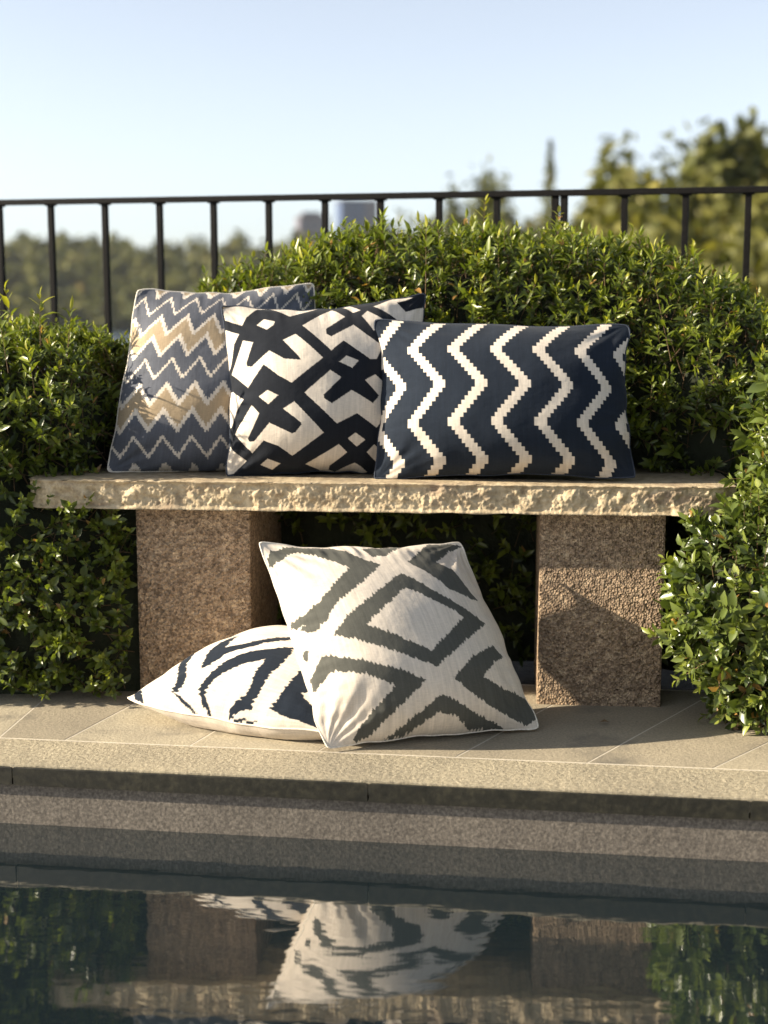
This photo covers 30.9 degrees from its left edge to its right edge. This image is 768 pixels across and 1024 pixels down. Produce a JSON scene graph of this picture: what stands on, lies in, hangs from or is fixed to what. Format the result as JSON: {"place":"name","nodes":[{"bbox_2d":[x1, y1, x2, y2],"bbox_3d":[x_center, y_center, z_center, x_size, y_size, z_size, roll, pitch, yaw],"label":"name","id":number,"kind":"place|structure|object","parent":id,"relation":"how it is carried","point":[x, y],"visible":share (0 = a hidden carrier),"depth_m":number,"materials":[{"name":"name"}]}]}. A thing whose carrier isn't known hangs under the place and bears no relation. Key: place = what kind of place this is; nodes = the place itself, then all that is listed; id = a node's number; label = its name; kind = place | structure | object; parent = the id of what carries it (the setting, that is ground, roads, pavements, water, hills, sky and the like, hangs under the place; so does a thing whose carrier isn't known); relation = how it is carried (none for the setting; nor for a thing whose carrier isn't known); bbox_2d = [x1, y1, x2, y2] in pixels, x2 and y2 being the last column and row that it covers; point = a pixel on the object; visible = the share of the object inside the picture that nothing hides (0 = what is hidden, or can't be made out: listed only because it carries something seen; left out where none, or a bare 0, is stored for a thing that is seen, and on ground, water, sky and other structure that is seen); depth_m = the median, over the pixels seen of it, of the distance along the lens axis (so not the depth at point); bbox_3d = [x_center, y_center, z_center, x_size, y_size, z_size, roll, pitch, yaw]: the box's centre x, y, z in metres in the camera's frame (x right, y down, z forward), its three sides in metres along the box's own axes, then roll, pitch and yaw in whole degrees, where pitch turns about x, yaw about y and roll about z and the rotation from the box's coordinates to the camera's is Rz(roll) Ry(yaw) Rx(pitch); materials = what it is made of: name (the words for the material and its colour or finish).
{"place":"outdoors","nodes":[
{"label":"outdoors","id":0,"kind":"place"},
{"bbox_2d":[34,330,130,377],"bbox_3d":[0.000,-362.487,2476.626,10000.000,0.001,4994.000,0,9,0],"label":"lake","id":1,"kind":"structure","parent":0,"point":[116,335],"depth_m":370.39,"materials":[{"name":"liquid"}]},
{"bbox_2d":[0,823,767,1023],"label":"pool water","id":2,"kind":"structure","parent":0,"point":[111,926],"depth_m":2.45,"materials":[{"name":"black liquid"}]},
{"bbox_2d":[0,784,767,861],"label":"pool wall","id":3,"kind":"structure","parent":0,"point":[646,835],"depth_m":2.86,"materials":[{"name":"stone"}]},
{"bbox_2d":[0,738,767,812],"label":"pool coping","id":4,"kind":"object","parent":3,"relation":"on","point":[749,786],"visible":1,"depth_m":2.91,"materials":[{"name":"stone"}]},
{"bbox_2d":[0,766,767,820],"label":"coping edge","id":5,"kind":"object","parent":4,"relation":"on","point":[446,796],"visible":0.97,"depth_m":2.84,"materials":[{"name":"stone"}]},
{"bbox_2d":[0,684,767,770],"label":"paving","id":6,"kind":"structure","parent":0,"point":[578,733],"depth_m":3.14,"materials":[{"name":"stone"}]},
{"bbox_2d":[127,625,322,739],"bbox_3d":[-0.264,0.378,3.249,0.591,0.215,0.357,4,10,27],"label":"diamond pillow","id":7,"kind":"object","parent":6,"relation":"on","point":[250,682],"visible":0.52,"depth_m":3.13,"materials":[{"name":"fabric"}]},
{"bbox_2d":[28,466,736,706],"bbox_3d":[0.002,0.168,3.626,1.698,0.565,0.618,1,9,5],"label":"stone bench","id":8,"kind":"object","parent":6,"relation":"on","point":[204,578],"visible":0.92,"depth_m":3.35,"materials":[{"name":"stone"}]},
{"bbox_2d":[107,283,315,472],"bbox_3d":[-0.438,-0.346,3.548,0.520,0.475,0.291,0,9,0],"label":"zigzag pillow","id":9,"kind":"object","parent":8,"relation":"on","point":[173,406],"visible":0.56,"depth_m":3.45,"materials":[{"name":"fabric"}]},
{"bbox_2d":[221,293,425,475],"bbox_3d":[-0.148,-0.320,3.464,0.510,0.448,0.290,0,9,0],"label":"lattice pillow","id":10,"kind":"object","parent":8,"relation":"on","point":[306,390],"visible":0.78,"depth_m":3.37,"materials":[{"name":"fabric"}]},
{"bbox_2d":[374,319,635,478],"bbox_3d":[0.288,-0.273,3.365,0.626,0.384,0.264,0,9,0],"label":"lumbar pillow","id":11,"kind":"object","parent":8,"relation":"on","point":[466,399],"visible":1,"depth_m":3.29,"materials":[{"name":"fabric"}]},
{"bbox_2d":[259,542,538,748],"bbox_3d":[0.035,0.282,3.165,0.520,0.424,0.383,-5,10,-31],"label":"diamond pillow","id":12,"kind":"object","parent":6,"relation":"on","point":[392,644],"visible":1,"depth_m":3.06,"materials":[{"name":"fabric"}]},
{"bbox_2d":[641,353,767,735],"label":"leafy bush","id":13,"kind":"object","parent":6,"relation":"on","point":[724,660],"visible":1,"depth_m":3.09,"materials":[{"name":"green plant"}]},
{"bbox_2d":[0,0,767,261],"label":"sky","id":14,"kind":"structure","parent":0,"point":[99,98],"materials":[{"name":"blue"}]},
{"bbox_2d":[511,661,703,690],"bbox_3d":[0.000,0.303,4.697,18.000,0.001,4.000,0,9,0],"label":"soil bed","id":15,"kind":"object","parent":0,"point":[525,673],"depth_m":3.73,"materials":[{"name":"brown soil"}]},
{"bbox_2d":[0,279,140,701],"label":"clipped hedge","id":16,"kind":"object","parent":15,"relation":"on","point":[69,615],"visible":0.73,"depth_m":3.42,"materials":[{"name":"green plant"}]},
{"bbox_2d":[0,186,767,337],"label":"iron fence","id":17,"kind":"object","parent":15,"relation":"on","point":[748,192],"visible":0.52,"depth_m":4.47,"materials":[{"name":"black metal"}]},
{"bbox_2d":[56,194,767,672],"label":"clipped hedge","id":18,"kind":"object","parent":15,"relation":"on","point":[690,370],"visible":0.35,"depth_m":3.62,"materials":[{"name":"green plant"}]},
{"bbox_3d":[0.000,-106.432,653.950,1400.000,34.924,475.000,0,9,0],"label":"far shore","id":19,"kind":"structure","parent":0,"visible":0},
{"bbox_2d":[4,211,581,329],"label":"wood","id":20,"kind":"object","parent":19,"relation":"on","point":[79,266],"visible":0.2,"depth_m":484.83,"materials":[{"name":"green plant"}]},
{"bbox_2d":[294,212,329,245],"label":"apartment house","id":21,"kind":"structure","parent":19,"relation":"on","point":[306,221],"depth_m":863.08,"materials":[{"name":"concrete"}]},
{"bbox_2d":[335,200,376,234],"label":"tower block","id":22,"kind":"structure","parent":19,"relation":"on","point":[359,211],"depth_m":881.73,"materials":[{"name":"concrete"}]},
{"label":"bank","id":23,"kind":"structure","parent":0,"visible":0},
{"bbox_2d":[387,207,416,270],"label":"pine tree","id":24,"kind":"object","parent":23,"relation":"on","point":[410,221],"depth_m":127.61,"materials":[{"name":"green plant"}]},
{"bbox_2d":[433,173,464,275],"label":"pine tree","id":25,"kind":"object","parent":23,"relation":"on","point":[453,206],"visible":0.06,"depth_m":109.89,"materials":[{"name":"green plant"}]},
{"bbox_2d":[458,154,500,273],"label":"pine tree","id":26,"kind":"object","parent":23,"relation":"on","point":[484,181],"visible":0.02,"depth_m":112.95,"materials":[{"name":"green plant"}]},
{"bbox_2d":[488,169,521,276],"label":"pine tree","id":27,"kind":"object","parent":23,"relation":"on","point":[509,221],"visible":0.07,"depth_m":107.59,"materials":[{"name":"green plant"}]},
{"bbox_2d":[513,224,571,279],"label":"leafy tree","id":28,"kind":"object","parent":23,"relation":"on","point":[526,225],"depth_m":87.83,"materials":[{"name":"green plant"}]},
{"bbox_2d":[533,139,559,237],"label":"pine tree","id":29,"kind":"object","parent":23,"relation":"on","point":[550,179],"visible":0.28,"depth_m":146.29,"materials":[{"name":"green plant"}]},
{"bbox_2d":[568,210,590,278],"bbox_3d":[8.359,-5.337,60.077,3.815,15.224,3.983,0,9,0],"label":"leafy tree","id":30,"kind":"object","parent":23,"relation":"on","point":[574,224],"depth_m":58.56,"materials":[{"name":"green plant"}]},
{"bbox_2d":[577,129,652,238],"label":"pine tree","id":31,"kind":"object","parent":23,"relation":"on","point":[627,155],"visible":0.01,"depth_m":67.62,"materials":[{"name":"green plant"}]},
{"bbox_2d":[573,137,668,277],"bbox_3d":[10.468,-7.048,58.012,7.322,17.009,7.380,0,9,0],"label":"leafy tree","id":32,"kind":"object","parent":23,"relation":"on","point":[598,205],"visible":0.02,"depth_m":56.84,"materials":[{"name":"green plant"}]},
{"bbox_2d":[596,179,660,263],"bbox_3d":[8.660,-4.714,52.217,6.056,15.102,6.416,6,11,37],"label":"bank shrub","id":33,"kind":"object","parent":23,"relation":"on","point":[610,207],"visible":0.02,"depth_m":50.09,"materials":[{"name":"green plant"}]},
{"bbox_2d":[640,120,695,208],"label":"pine tree","id":34,"kind":"object","parent":23,"relation":"on","point":[663,167],"depth_m":69.48,"materials":[{"name":"green plant"}]},
{"bbox_2d":[639,148,726,244],"bbox_3d":[12.434,-7.386,59.809,5.374,15.793,6.131,0,9,0],"label":"leafy tree","id":35,"kind":"object","parent":23,"relation":"on","point":[695,200],"visible":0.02,"depth_m":57.57,"materials":[{"name":"green plant"}]},
{"bbox_2d":[628,177,751,303],"bbox_3d":[10.603,-4.805,50.023,6.472,14.119,5.876,0,9,0],"label":"bank shrub","id":36,"kind":"object","parent":23,"relation":"on","point":[661,224],"visible":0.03,"depth_m":49.07,"materials":[{"name":"green plant"}]},
{"bbox_2d":[667,105,767,231],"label":"pine tree","id":37,"kind":"object","parent":23,"relation":"on","point":[729,169],"visible":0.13,"depth_m":60.06,"materials":[{"name":"green plant"}]},
{"bbox_2d":[686,203,767,349],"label":"bank shrub","id":38,"kind":"object","parent":23,"relation":"on","point":[733,250],"visible":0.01,"depth_m":43.84,"materials":[{"name":"green plant"}]},
{"bbox_2d":[688,174,767,285],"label":"leafy tree","id":39,"kind":"object","parent":23,"relation":"on","point":[728,211],"visible":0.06,"depth_m":54.41,"materials":[{"name":"green plant"}]},
{"bbox_2d":[731,112,767,199],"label":"leafy tree","id":40,"kind":"object","parent":23,"relation":"on","point":[763,177],"visible":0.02,"depth_m":64.06,"materials":[{"name":"green plant"}]},
{"bbox_2d":[732,210,767,301],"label":"bank shrub","id":41,"kind":"object","parent":23,"relation":"on","point":[759,227],"visible":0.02,"depth_m":46.90,"materials":[{"name":"green plant"}]}
]}

